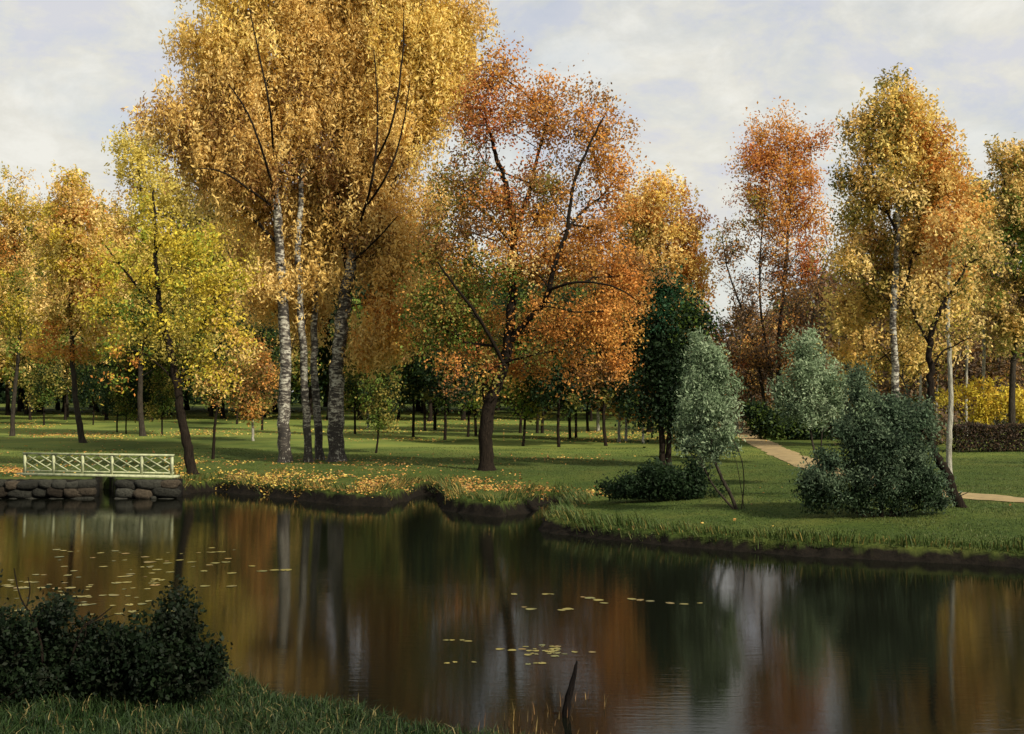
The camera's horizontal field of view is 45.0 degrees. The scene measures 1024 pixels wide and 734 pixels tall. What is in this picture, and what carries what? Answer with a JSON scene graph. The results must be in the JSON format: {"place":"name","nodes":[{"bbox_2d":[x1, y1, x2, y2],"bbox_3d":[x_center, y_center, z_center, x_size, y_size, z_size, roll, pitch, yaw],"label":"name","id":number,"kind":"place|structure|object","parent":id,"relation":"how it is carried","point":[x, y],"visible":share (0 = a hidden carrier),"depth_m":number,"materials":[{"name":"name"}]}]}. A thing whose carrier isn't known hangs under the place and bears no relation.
{"place":"outdoors","nodes":[
{"label":"outdoors","id":0,"kind":"place"},
{"bbox_2d":[0,489,1023,733],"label":"pond water","id":1,"kind":"structure","parent":0,"point":[378,605],"depth_m":23.34,"materials":[{"name":"black liquid"}]},
{"bbox_2d":[478,691,610,733],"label":"reeds","id":2,"kind":"object","parent":1,"relation":"on","point":[547,713],"visible":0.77,"depth_m":15.80,"materials":[{"name":"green plant"}]},
{"bbox_2d":[562,661,577,716],"bbox_3d":[0.747,4.419,16.032,0.213,1.212,0.124,0,-1,0],"label":"stick","id":3,"kind":"object","parent":1,"relation":"in","point":[568,698],"visible":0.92,"depth_m":16.00,"materials":[{"name":"brown wood"}]},
{"bbox_2d":[0,396,1023,733],"bbox_3d":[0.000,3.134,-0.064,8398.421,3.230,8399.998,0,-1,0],"label":"ground","id":4,"kind":"structure","parent":0,"point":[198,418],"depth_m":55.38,"materials":[{"name":"green plant"}]},
{"bbox_2d":[0,260,22,382],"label":"tree","id":5,"kind":"object","parent":4,"relation":"on","point":[2,364],"visible":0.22,"depth_m":139.68,"materials":[{"name":"yellow plant"}]},
{"bbox_2d":[0,231,48,414],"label":"broadleaf tree","id":6,"kind":"object","parent":4,"relation":"on","point":[7,409],"visible":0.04,"depth_m":157.32,"materials":[{"name":"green plant"}]},
{"bbox_2d":[0,279,53,419],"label":"broadleaf tree","id":7,"kind":"object","parent":4,"relation":"on","point":[23,376],"visible":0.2,"depth_m":137.65,"materials":[{"name":"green plant"}]},
{"bbox_2d":[13,240,48,414],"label":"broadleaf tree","id":8,"kind":"object","parent":4,"relation":"on","point":[26,411],"depth_m":161.89,"materials":[{"name":"yellow plant"}]},
{"bbox_2d":[0,161,65,435],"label":"birch tree","id":9,"kind":"object","parent":4,"relation":"on","point":[11,215],"visible":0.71,"depth_m":95.85,"materials":[{"name":"yellow plant"}]},
{"bbox_2d":[0,569,70,707],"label":"bush","id":10,"kind":"object","parent":4,"relation":"on","point":[16,680],"visible":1,"depth_m":15.03,"materials":[{"name":"green plant"}]},
{"bbox_2d":[22,326,65,424],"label":"park tree","id":11,"kind":"object","parent":4,"relation":"on","point":[46,379],"visible":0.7,"depth_m":121.81,"materials":[{"name":"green plant"}]},
{"bbox_2d":[0,478,99,498],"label":"stone wall","id":12,"kind":"structure","parent":4,"relation":"on","point":[49,488],"depth_m":48.61,"materials":[{"name":"grey stone"}]},
{"bbox_2d":[16,452,179,477],"bbox_3d":[-17.040,4.024,50.807,7.227,0.948,0.450,0,-1,13],"label":"bridge railing","id":13,"kind":"object","parent":12,"relation":"on","point":[111,471],"visible":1,"depth_m":50.71,"materials":[{"name":"green paint"}]},
{"bbox_2d":[0,581,108,701],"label":"bush","id":14,"kind":"object","parent":4,"relation":"on","point":[57,646],"visible":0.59,"depth_m":15.49,"materials":[{"name":"green plant"}]},
{"bbox_2d":[13,568,45,697],"bbox_3d":[-6.025,3.333,15.437,0.417,1.643,0.040,0,-1,0],"label":"dead branch","id":15,"kind":"object","parent":14,"relation":"attached to","point":[39,638],"visible":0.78,"depth_m":15.43,"materials":[{"name":"brown wood"}]},
{"bbox_2d":[66,607,114,685],"bbox_3d":[-5.263,3.514,15.432,0.635,1.039,0.033,0,-1,0],"label":"dead branch","id":16,"kind":"object","parent":14,"relation":"attached to","point":[76,642],"visible":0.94,"depth_m":15.43,"materials":[{"name":"brown wood"}]},
{"bbox_2d":[36,257,92,416],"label":"birch tree","id":17,"kind":"object","parent":4,"relation":"on","point":[67,402],"visible":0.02,"depth_m":150.17,"materials":[{"name":"yellow plant"}]},
{"bbox_2d":[48,317,86,419],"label":"broadleaf tree","id":18,"kind":"object","parent":4,"relation":"on","point":[65,386],"visible":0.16,"depth_m":138.61,"materials":[{"name":"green plant"}]},
{"bbox_2d":[15,159,130,442],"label":"birch tree","id":19,"kind":"object","parent":4,"relation":"on","point":[69,246],"visible":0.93,"depth_m":81.27,"materials":[{"name":"yellow plant"}]},
{"bbox_2d":[66,334,111,424],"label":"park tree","id":20,"kind":"object","parent":4,"relation":"on","point":[83,388],"visible":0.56,"depth_m":122.06,"materials":[{"name":"green plant"}]},
{"bbox_2d":[75,320,124,419],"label":"broadleaf tree","id":21,"kind":"object","parent":4,"relation":"on","point":[107,412],"visible":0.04,"depth_m":139.33,"materials":[{"name":"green plant"}]},
{"bbox_2d":[95,341,131,431],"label":"park tree","id":22,"kind":"object","parent":4,"relation":"on","point":[106,398],"visible":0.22,"depth_m":102.59,"materials":[{"name":"green plant"}]},
{"bbox_2d":[104,344,146,433],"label":"park tree","id":23,"kind":"object","parent":4,"relation":"on","point":[125,362],"visible":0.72,"depth_m":98.08,"materials":[{"name":"green plant"}]},
{"bbox_2d":[103,295,164,420],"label":"broadleaf tree","id":24,"kind":"object","parent":4,"relation":"on","point":[130,335],"visible":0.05,"depth_m":134.27,"materials":[{"name":"orange plant"}]},
{"bbox_2d":[110,336,158,420],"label":"park tree","id":25,"kind":"object","parent":4,"relation":"on","point":[134,383],"visible":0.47,"depth_m":97.55,"materials":[{"name":"green plant"}]},
{"bbox_2d":[53,574,235,705],"bbox_3d":[-4.535,3.526,15.568,2.212,1.786,1.460,0,-1,0],"label":"bush","id":26,"kind":"object","parent":4,"relation":"on","point":[176,657],"visible":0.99,"depth_m":15.33,"materials":[{"name":"green plant"}]},
{"bbox_2d":[114,478,182,498],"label":"stone wall","id":27,"kind":"structure","parent":4,"relation":"on","point":[151,488],"depth_m":48.59,"materials":[{"name":"grey stone"}]},
{"bbox_2d":[143,337,183,434],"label":"park tree","id":28,"kind":"object","parent":4,"relation":"on","point":[163,386],"visible":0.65,"depth_m":96.44,"materials":[{"name":"green plant"}]},
{"bbox_2d":[72,183,266,474],"bbox_3d":[-15.269,-1.589,55.050,8.602,13.158,3.522,0,-1,0],"label":"lime tree","id":29,"kind":"object","parent":4,"relation":"on","point":[213,323],"visible":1,"depth_m":54.85,"materials":[{"name":"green plant"}]},
{"bbox_2d":[75,118,270,435],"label":"birch tree","id":30,"kind":"object","parent":4,"relation":"on","point":[140,159],"visible":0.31,"depth_m":92.08,"materials":[{"name":"yellow plant"}]},
{"bbox_2d":[164,288,217,419],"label":"broadleaf tree","id":31,"kind":"object","parent":4,"relation":"on","point":[184,392],"visible":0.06,"depth_m":138.39,"materials":[{"name":"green plant"}]},
{"bbox_2d":[167,349,263,458],"bbox_3d":[-15.166,1.871,63.608,4.888,5.987,3.554,0,-1,0],"label":"young tree","id":32,"kind":"object","parent":4,"relation":"on","point":[220,396],"visible":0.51,"depth_m":63.58,"materials":[{"name":"orange plant"}]},
{"bbox_2d":[192,266,264,418],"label":"broadleaf tree","id":33,"kind":"object","parent":4,"relation":"on","point":[222,411],"visible":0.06,"depth_m":142.09,"materials":[{"name":"yellow plant"}]},
{"bbox_2d":[119,0,342,462],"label":"birch tree","id":34,"kind":"object","parent":4,"relation":"on","point":[225,138],"visible":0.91,"depth_m":60.47,"materials":[{"name":"yellow plant"}]},
{"bbox_2d":[214,313,255,423],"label":"park tree","id":35,"kind":"object","parent":4,"relation":"on","point":[237,323],"visible":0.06,"depth_m":124.37,"materials":[{"name":"orange plant"}]},
{"bbox_2d":[0,379,505,404],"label":"undergrowth","id":36,"kind":"object","parent":4,"relation":"on","point":[3,399],"visible":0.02,"depth_m":231.66,"materials":[{"name":"green plant"}]},
{"bbox_2d":[215,331,295,440],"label":"park tree","id":37,"kind":"object","parent":4,"relation":"on","point":[251,413],"visible":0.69,"depth_m":85.44,"materials":[{"name":"orange plant"}]},
{"bbox_2d":[233,303,297,429],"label":"park tree","id":38,"kind":"object","parent":4,"relation":"on","point":[275,332],"visible":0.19,"depth_m":107.50,"materials":[{"name":"orange plant"}]},
{"bbox_2d":[0,659,543,733],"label":"grass","id":39,"kind":"structure","parent":4,"relation":"on","point":[246,716],"depth_m":14.75,"materials":[{"name":"green plant"}]},
{"bbox_2d":[245,269,330,392],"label":"broadleaf tree","id":40,"kind":"object","parent":4,"relation":"on","point":[295,369],"visible":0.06,"depth_m":134.76,"materials":[{"name":"orange plant"}]},
{"bbox_2d":[253,0,354,461],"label":"birch tree","id":41,"kind":"object","parent":4,"relation":"on","point":[310,133],"visible":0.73,"depth_m":60.90,"materials":[{"name":"yellow plant"}]},
{"bbox_2d":[273,260,336,414],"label":"broadleaf tree","id":42,"kind":"object","parent":4,"relation":"on","point":[310,397],"visible":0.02,"depth_m":158.13,"materials":[{"name":"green plant"}]},
{"bbox_2d":[272,259,367,419],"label":"broadleaf tree","id":43,"kind":"object","parent":4,"relation":"on","point":[321,381],"visible":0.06,"depth_m":137.71,"materials":[{"name":"orange plant"}]},
{"bbox_2d":[280,0,383,459],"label":"birch tree","id":44,"kind":"object","parent":4,"relation":"on","point":[318,448],"visible":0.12,"depth_m":62.57,"materials":[{"name":"yellow plant"}]},
{"bbox_2d":[298,251,381,419],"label":"broadleaf tree","id":45,"kind":"object","parent":4,"relation":"on","point":[332,321],"visible":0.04,"depth_m":136.31,"materials":[{"name":"orange plant"}]},
{"bbox_2d":[328,292,375,433],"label":"park tree","id":46,"kind":"object","parent":4,"relation":"on","point":[351,385],"visible":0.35,"depth_m":96.49,"materials":[{"name":"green plant"}]},
{"bbox_2d":[351,332,411,452],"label":"park tree","id":47,"kind":"object","parent":4,"relation":"on","point":[380,399],"visible":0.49,"depth_m":70.34,"materials":[{"name":"green plant"}]},
{"bbox_2d":[301,0,499,461],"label":"birch tree","id":48,"kind":"object","parent":4,"relation":"on","point":[416,70],"visible":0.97,"depth_m":61.03,"materials":[{"name":"yellow plant"}]},
{"bbox_2d":[384,310,439,436],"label":"park tree","id":49,"kind":"object","parent":4,"relation":"on","point":[411,385],"visible":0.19,"depth_m":90.46,"materials":[{"name":"green plant"}]},
{"bbox_2d":[387,277,440,430],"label":"park tree","id":50,"kind":"object","parent":4,"relation":"on","point":[424,417],"visible":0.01,"depth_m":107.41,"materials":[{"name":"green plant"}]},
{"bbox_2d":[409,213,451,412],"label":"broadleaf tree","id":51,"kind":"object","parent":4,"relation":"on","point":[429,277],"visible":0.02,"depth_m":166.02,"materials":[{"name":"orange plant"}]},
{"bbox_2d":[404,275,483,439],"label":"park tree","id":52,"kind":"object","parent":4,"relation":"on","point":[432,380],"visible":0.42,"depth_m":86.33,"materials":[{"name":"green plant"}]},
{"bbox_2d":[433,246,501,419],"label":"broadleaf tree","id":53,"kind":"object","parent":4,"relation":"on","point":[463,417],"depth_m":136.87,"materials":[{"name":"orange plant"}]},
{"bbox_2d":[446,281,502,436],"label":"park tree","id":54,"kind":"object","parent":4,"relation":"on","point":[474,404],"visible":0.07,"depth_m":93.15,"materials":[{"name":"green plant"}]},
{"bbox_2d":[452,239,498,414],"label":"birch tree","id":55,"kind":"object","parent":4,"relation":"on","point":[475,246],"visible":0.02,"depth_m":159.83,"materials":[{"name":"orange plant"}]},
{"bbox_2d":[460,277,507,435],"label":"park tree","id":56,"kind":"object","parent":4,"relation":"on","point":[475,419],"visible":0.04,"depth_m":94.87,"materials":[{"name":"green plant"}]},
{"bbox_2d":[478,276,506,408],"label":"broadleaf tree","id":57,"kind":"object","parent":4,"relation":"on","point":[496,290],"visible":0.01,"depth_m":137.60,"materials":[{"name":"orange plant"}]},
{"bbox_2d":[0,408,1010,539],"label":"fallen leaves","id":58,"kind":"object","parent":4,"relation":"on","point":[12,469],"visible":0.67,"depth_m":54.70,"materials":[{"name":"orange plant"}]},
{"bbox_2d":[481,260,548,415],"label":"broadleaf tree","id":59,"kind":"object","parent":4,"relation":"on","point":[521,284],"visible":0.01,"depth_m":153.90,"materials":[{"name":"orange plant"}]},
{"bbox_2d":[489,283,555,445],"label":"park tree","id":60,"kind":"object","parent":4,"relation":"on","point":[526,411],"visible":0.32,"depth_m":77.83,"materials":[{"name":"orange plant"}]},
{"bbox_2d":[495,282,549,432],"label":"park tree","id":61,"kind":"object","parent":4,"relation":"on","point":[520,419],"visible":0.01,"depth_m":101.88,"materials":[{"name":"orange plant"}]},
{"bbox_2d":[508,280,558,432],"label":"park tree","id":62,"kind":"object","parent":4,"relation":"on","point":[537,427],"visible":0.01,"depth_m":102.05,"materials":[{"name":"orange plant"}]},
{"bbox_2d":[387,27,682,470],"bbox_3d":[0.947,-5.259,56.213,13.341,20.086,8.213,0,-1,0],"label":"maple tree","id":63,"kind":"object","parent":4,"relation":"on","point":[559,252],"visible":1,"depth_m":55.18,"materials":[{"name":"orange plant"}]},
{"bbox_2d":[515,275,606,446],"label":"park tree","id":64,"kind":"object","parent":4,"relation":"on","point":[552,394],"visible":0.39,"depth_m":75.94,"materials":[{"name":"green plant"}]},
{"bbox_2d":[544,280,594,438],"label":"park tree","id":65,"kind":"object","parent":4,"relation":"on","point":[569,422],"visible":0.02,"depth_m":89.81,"materials":[{"name":"orange plant"}]},
{"bbox_2d":[551,277,597,437],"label":"park tree","id":66,"kind":"object","parent":4,"relation":"on","point":[575,436],"visible":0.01,"depth_m":91.72,"materials":[{"name":"orange plant"}]},
{"bbox_2d":[554,278,645,445],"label":"park tree","id":67,"kind":"object","parent":4,"relation":"on","point":[611,392],"visible":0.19,"depth_m":77.48,"materials":[{"name":"orange plant"}]},
{"bbox_2d":[180,471,1023,553],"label":"bank grass","id":68,"kind":"structure","parent":4,"relation":"on","point":[567,499],"depth_m":36.52,"materials":[{"name":"green plant"}]},
{"bbox_2d":[593,297,639,441],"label":"park tree","id":69,"kind":"object","parent":4,"relation":"on","point":[619,424],"visible":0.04,"depth_m":84.35,"materials":[{"name":"orange plant"}]},
{"bbox_2d":[614,367,657,442],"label":"park tree","id":70,"kind":"object","parent":4,"relation":"on","point":[642,439],"visible":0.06,"depth_m":81.73,"materials":[{"name":"green plant"}]},
{"bbox_2d":[600,162,720,431],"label":"birch tree","id":71,"kind":"object","parent":4,"relation":"on","point":[654,228],"visible":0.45,"depth_m":102.86,"materials":[{"name":"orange plant"}]},
{"bbox_2d":[594,453,729,501],"bbox_3d":[5.102,3.820,42.262,4.692,1.811,2.009,0,-1,0],"label":"bush","id":72,"kind":"object","parent":4,"relation":"on","point":[658,480],"visible":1,"depth_m":42.03,"materials":[{"name":"green plant"}]},
{"bbox_2d":[600,254,743,465],"bbox_3d":[7.300,-0.250,56.994,5.418,9.991,5.371,-1,-2,44],"label":"evergreen tree","id":73,"kind":"object","parent":4,"relation":"on","point":[663,365],"visible":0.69,"depth_m":56.57,"materials":[{"name":"green plant"}]},
{"bbox_2d":[664,422,738,457],"bbox_3d":[9.737,3.311,63.558,4.085,3.023,3.078,0,-1,0],"label":"bush","id":74,"kind":"object","parent":4,"relation":"on","point":[676,447],"visible":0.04,"depth_m":63.52,"materials":[{"name":"green plant"}]},
{"bbox_2d":[668,323,749,508],"bbox_3d":[6.130,1.579,38.534,2.474,5.970,2.127,0,-1,0],"label":"willow bush","id":75,"kind":"object","parent":4,"relation":"on","point":[710,408],"visible":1,"depth_m":38.33,"materials":[{"name":"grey plant"}]},
{"bbox_2d":[706,312,754,428],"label":"broadleaf tree","id":76,"kind":"object","parent":4,"relation":"on","point":[723,332],"visible":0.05,"depth_m":104.57,"materials":[{"name":"brown plant"}]},
{"bbox_2d":[707,296,778,433],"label":"broadleaf tree","id":77,"kind":"object","parent":4,"relation":"on","point":[740,332],"visible":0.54,"depth_m":100.37,"materials":[{"name":"brown plant"}]},
{"bbox_2d":[739,308,792,409],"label":"broadleaf tree","id":78,"kind":"object","parent":4,"relation":"on","point":[768,337],"visible":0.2,"depth_m":113.01,"materials":[{"name":"brown plant"}]},
{"bbox_2d":[751,304,795,407],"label":"broadleaf tree","id":79,"kind":"object","parent":4,"relation":"on","point":[775,326],"visible":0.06,"depth_m":123.23,"materials":[{"name":"brown plant"}]},
{"bbox_2d":[705,96,847,414],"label":"aspen tree","id":80,"kind":"object","parent":4,"relation":"on","point":[770,156],"visible":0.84,"depth_m":100.03,"materials":[{"name":"orange plant"}]},
{"bbox_2d":[739,391,834,439],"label":"bush","id":81,"kind":"object","parent":4,"relation":"on","point":[760,421],"visible":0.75,"depth_m":87.74,"materials":[{"name":"green plant"}]},
{"bbox_2d":[759,260,822,328],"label":"broadleaf tree","id":82,"kind":"object","parent":4,"relation":"on","point":[786,297],"visible":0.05,"depth_m":166.33,"materials":[{"name":"brown plant"}]},
{"bbox_2d":[784,285,821,407],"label":"broadleaf tree","id":83,"kind":"object","parent":4,"relation":"on","point":[799,304],"visible":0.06,"depth_m":145.67,"materials":[{"name":"brown plant"}]},
{"bbox_2d":[764,321,854,475],"bbox_3d":[11.208,1.417,46.220,3.542,6.332,2.267,0,-1,0],"label":"willow bush","id":84,"kind":"object","parent":4,"relation":"on","point":[804,370],"visible":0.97,"depth_m":46.02,"materials":[{"name":"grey plant"}]},
{"bbox_2d":[788,258,865,435],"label":"broadleaf tree","id":85,"kind":"object","parent":4,"relation":"on","point":[816,285],"visible":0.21,"depth_m":94.42,"materials":[{"name":"orange plant"}]},
{"bbox_2d":[809,252,889,401],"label":"broadleaf tree","id":86,"kind":"object","parent":4,"relation":"on","point":[842,306],"visible":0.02,"depth_m":99.96,"materials":[{"name":"brown plant"}]},
{"bbox_2d":[835,274,914,399],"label":"broadleaf tree","id":87,"kind":"object","parent":4,"relation":"on","point":[879,387],"visible":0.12,"depth_m":93.73,"materials":[{"name":"plant"}]},
{"bbox_2d":[788,352,967,517],"bbox_3d":[10.681,2.039,36.104,5.267,4.975,2.460,0,-1,0],"label":"bush","id":88,"kind":"object","parent":4,"relation":"on","point":[874,445],"visible":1,"depth_m":35.81,"materials":[{"name":"green plant"}]},
{"bbox_2d":[817,371,960,444],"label":"bush","id":89,"kind":"object","parent":4,"relation":"on","point":[943,433],"visible":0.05,"depth_m":78.65,"materials":[{"name":"green plant"}]},
{"bbox_2d":[887,181,936,403],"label":"birch tree","id":90,"kind":"object","parent":4,"relation":"on","point":[920,388],"visible":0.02,"depth_m":91.68,"materials":[{"name":"yellow plant"}]},
{"bbox_2d":[806,62,1020,433],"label":"birch tree","id":91,"kind":"object","parent":4,"relation":"on","point":[870,252],"visible":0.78,"depth_m":71.46,"materials":[{"name":"yellow plant"}]},
{"bbox_2d":[879,316,952,402],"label":"broadleaf tree","id":92,"kind":"object","parent":4,"relation":"on","point":[911,369],"visible":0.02,"depth_m":114.01,"materials":[{"name":"yellow plant"}]},
{"bbox_2d":[887,308,992,432],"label":"broadleaf tree","id":93,"kind":"object","parent":4,"relation":"on","point":[938,373],"visible":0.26,"depth_m":98.52,"materials":[{"name":"yellow plant"}]},
{"bbox_2d":[899,195,989,473],"bbox_3d":[18.501,-1.279,53.020,3.690,11.896,4.030,-1,-1,29],"label":"birch tree","id":94,"kind":"object","parent":4,"relation":"on","point":[956,220],"visible":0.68,"depth_m":52.36,"materials":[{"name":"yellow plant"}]},
{"bbox_2d":[875,212,1023,507],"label":"alder tree","id":95,"kind":"object","parent":4,"relation":"on","point":[932,332],"visible":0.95,"depth_m":37.75,"materials":[{"name":"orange plant"}]},
{"bbox_2d":[941,172,991,435],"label":"birch tree","id":96,"kind":"object","parent":4,"relation":"on","point":[966,377],"visible":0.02,"depth_m":94.58,"materials":[{"name":"white plant"}]},
{"bbox_2d":[935,277,1020,422],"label":"broadleaf tree","id":97,"kind":"object","parent":4,"relation":"on","point":[953,368],"visible":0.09,"depth_m":102.05,"materials":[{"name":"yellow plant"}]},
{"bbox_2d":[934,371,1023,430],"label":"bush","id":98,"kind":"object","parent":4,"relation":"on","point":[984,411],"visible":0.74,"depth_m":89.78,"materials":[{"name":"yellow plant"}]},
{"bbox_2d":[962,178,1000,396],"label":"birch tree","id":99,"kind":"object","parent":4,"relation":"on","point":[983,332],"visible":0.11,"depth_m":91.53,"materials":[{"name":"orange plant"}]},
{"bbox_2d":[952,421,1023,452],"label":"hedge","id":100,"kind":"object","parent":4,"relation":"on","point":[996,437],"visible":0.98,"depth_m":70.05,"materials":[{"name":"brown plant"}]},
{"bbox_2d":[954,274,1023,431],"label":"broadleaf tree","id":101,"kind":"object","parent":4,"relation":"on","point":[1005,363],"visible":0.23,"depth_m":99.57,"materials":[{"name":"yellow plant"}]},
{"bbox_2d":[965,132,1023,439],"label":"birch tree","id":102,"kind":"object","parent":4,"relation":"on","point":[1010,324],"visible":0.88,"depth_m":87.92,"materials":[{"name":"yellow plant"}]},
{"bbox_2d":[0,0,1023,391],"label":"sky","id":103,"kind":"structure","parent":0,"point":[690,69],"materials":[{"name":"white"}]},
{"bbox_2d":[731,420,1023,501],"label":"path","id":104,"kind":"structure","parent":0,"point":[774,449],"depth_m":64.83,"materials":[{"name":"beige gravel"}]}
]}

